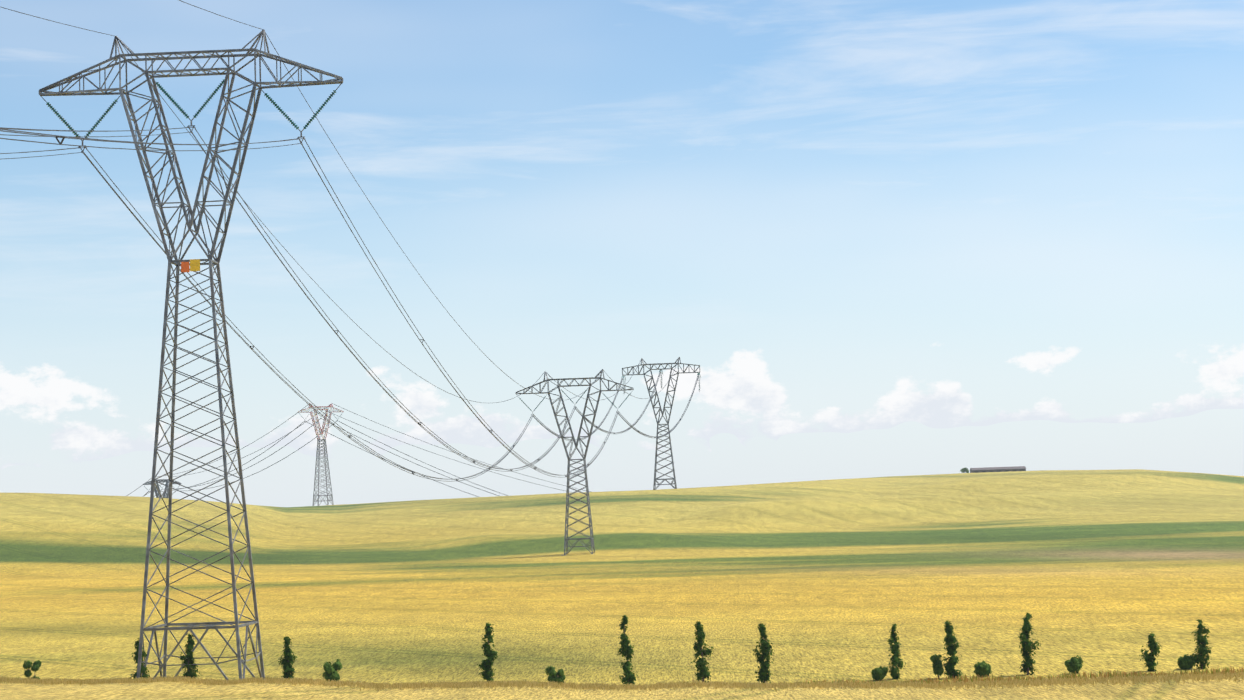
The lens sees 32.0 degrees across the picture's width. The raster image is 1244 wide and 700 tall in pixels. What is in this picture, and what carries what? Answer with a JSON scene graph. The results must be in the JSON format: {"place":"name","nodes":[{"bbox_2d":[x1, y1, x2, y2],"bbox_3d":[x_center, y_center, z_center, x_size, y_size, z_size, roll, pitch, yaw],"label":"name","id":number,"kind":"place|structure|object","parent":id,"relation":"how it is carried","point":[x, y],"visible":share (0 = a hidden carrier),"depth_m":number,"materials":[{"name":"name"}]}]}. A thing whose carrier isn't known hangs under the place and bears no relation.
{"place":"outdoors","nodes":[
{"label":"outdoors","id":0,"kind":"place"},
{"bbox_2d":[0,469,1243,699],"bbox_3d":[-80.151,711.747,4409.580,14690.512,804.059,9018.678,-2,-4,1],"label":"ground","id":1,"kind":"structure","parent":0,"point":[838,579],"depth_m":350.40,"materials":[{"name":"yellow plant"}]},
{"bbox_2d":[23,660,41,678],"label":"bush","id":2,"kind":"object","parent":1,"relation":"on","point":[27,664],"visible":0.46,"depth_m":150.12,"materials":[{"name":"green plant"}]},
{"bbox_2d":[130,638,149,679],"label":"columnar tree","id":3,"kind":"object","parent":1,"relation":"on","point":[143,668],"visible":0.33,"depth_m":150.50,"materials":[{"name":"green plant"}]},
{"bbox_2d":[143,479,181,497],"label":"pylon","id":4,"kind":"object","parent":1,"relation":"on","point":[167,489],"visible":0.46,"depth_m":1229.98,"materials":[{"name":"metal"}]},
{"bbox_2d":[127,403,590,497],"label":"power lines","id":5,"kind":"object","parent":4,"relation":"attached to","point":[349,443],"visible":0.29,"depth_m":1045.37,"materials":[{"name":"metal"}]},
{"bbox_2d":[179,633,200,678],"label":"columnar tree","id":6,"kind":"object","parent":1,"relation":"on","point":[190,672],"visible":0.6,"depth_m":149.92,"materials":[{"name":"green plant"}]},
{"bbox_2d":[39,29,342,679],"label":"pylon","id":7,"kind":"object","parent":1,"relation":"on","point":[194,264],"visible":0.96,"depth_m":155.71,"materials":[{"name":"metal"}]},
{"bbox_2d":[276,636,296,678],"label":"columnar tree","id":8,"kind":"object","parent":1,"relation":"on","point":[288,658],"visible":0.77,"depth_m":149.20,"materials":[{"name":"green plant"}]},
{"bbox_2d":[298,403,343,505],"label":"transmission tower","id":9,"kind":"structure","parent":1,"relation":"on","point":[321,434],"depth_m":999.80,"materials":[{"name":"metal"}]},
{"bbox_2d":[322,659,341,681],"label":"bush","id":10,"kind":"object","parent":1,"relation":"on","point":[331,672],"visible":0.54,"depth_m":149.53,"materials":[{"name":"green plant"}]},
{"bbox_2d":[477,622,497,682],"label":"columnar tree","id":11,"kind":"object","parent":1,"relation":"on","point":[486,665],"visible":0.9,"depth_m":148.76,"materials":[{"name":"green plant"}]},
{"bbox_2d":[545,666,565,682],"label":"bush","id":12,"kind":"object","parent":1,"relation":"on","point":[550,671],"visible":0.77,"depth_m":148.66,"materials":[{"name":"green plant"}]},
{"bbox_2d":[516,370,633,555],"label":"pylon","id":13,"kind":"object","parent":1,"relation":"on","point":[567,514],"visible":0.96,"depth_m":553.92,"materials":[{"name":"metal"}]},
{"bbox_2d":[0,0,698,481],"bbox_3d":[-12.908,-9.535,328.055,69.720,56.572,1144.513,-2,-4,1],"label":"power lines","id":14,"kind":"object","parent":13,"relation":"attached to","point":[252,346],"visible":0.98,"depth_m":203.38,"materials":[{"name":"metal"}]},
{"bbox_2d":[0,666,1243,691],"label":"dry grass strip","id":15,"kind":"object","parent":1,"relation":"on","point":[1120,677],"visible":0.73,"depth_m":141.82,"materials":[{"name":"yellow plant"}]},
{"bbox_2d":[618,615,637,686],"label":"columnar tree","id":16,"kind":"object","parent":1,"relation":"on","point":[625,649],"visible":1,"depth_m":149.51,"materials":[{"name":"green plant"}]},
{"bbox_2d":[622,358,700,489],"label":"transmission tower","id":17,"kind":"structure","parent":1,"relation":"on","point":[658,422],"depth_m":897.85,"materials":[{"name":"metal"}]},
{"bbox_2d":[690,621,715,682],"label":"columnar tree","id":18,"kind":"object","parent":1,"relation":"on","point":[702,668],"visible":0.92,"depth_m":149.98,"materials":[{"name":"green plant"}]},
{"bbox_2d":[753,623,774,682],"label":"columnar tree","id":19,"kind":"object","parent":1,"relation":"on","point":[765,646],"visible":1,"depth_m":149.33,"materials":[{"name":"green plant"}]},
{"bbox_2d":[871,666,888,680],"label":"bush","id":20,"kind":"object","parent":1,"relation":"on","point":[880,673],"visible":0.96,"depth_m":148.27,"materials":[{"name":"green plant"}]},
{"bbox_2d":[887,623,905,678],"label":"columnar tree","id":21,"kind":"object","parent":1,"relation":"on","point":[895,659],"visible":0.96,"depth_m":148.95,"materials":[{"name":"green plant"}]},
{"bbox_2d":[930,654,943,676],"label":"bush","id":22,"kind":"object","parent":1,"relation":"on","point":[937,666],"visible":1,"depth_m":148.26,"materials":[{"name":"green plant"}]},
{"bbox_2d":[940,621,962,678],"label":"columnar tree","id":23,"kind":"object","parent":1,"relation":"on","point":[950,638],"visible":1,"depth_m":148.09,"materials":[{"name":"green plant"}]},
{"bbox_2d":[960,468,968,472],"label":"farm tree","id":24,"kind":"object","parent":1,"relation":"on","point":[964,470],"visible":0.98,"depth_m":1323.44,"materials":[{"name":"green plant"}]},
{"bbox_2d":[973,661,991,676],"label":"bush","id":25,"kind":"object","parent":1,"relation":"on","point":[983,668],"visible":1,"depth_m":148.48,"materials":[{"name":"green plant"}]},
{"bbox_2d":[970,466,1025,472],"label":"farm barn","id":26,"kind":"structure","parent":1,"relation":"on","point":[997,469],"depth_m":1327.23,"materials":[{"name":"metal"}]},
{"bbox_2d":[1017,613,1042,674],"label":"columnar tree","id":27,"kind":"object","parent":1,"relation":"on","point":[1027,647],"visible":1,"depth_m":148.73,"materials":[{"name":"green plant"}]},
{"bbox_2d":[1065,655,1082,673],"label":"bush","id":28,"kind":"object","parent":1,"relation":"on","point":[1073,664],"visible":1,"depth_m":148.46,"materials":[{"name":"green plant"}]},
{"bbox_2d":[1139,632,1161,671],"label":"columnar tree","id":29,"kind":"object","parent":1,"relation":"on","point":[1150,658],"visible":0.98,"depth_m":148.54,"materials":[{"name":"green plant"}]},
{"bbox_2d":[1177,654,1195,669],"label":"bush","id":30,"kind":"object","parent":1,"relation":"on","point":[1186,662],"visible":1,"depth_m":148.93,"materials":[{"name":"green plant"}]},
{"bbox_2d":[1187,619,1211,668],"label":"columnar tree","id":31,"kind":"object","parent":1,"relation":"on","point":[1201,656],"visible":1,"depth_m":149.00,"materials":[{"name":"green plant"}]},
{"bbox_2d":[0,0,1243,506],"label":"sky","id":32,"kind":"structure","parent":0,"point":[883,238],"materials":[{"name":"blue"}]}
]}

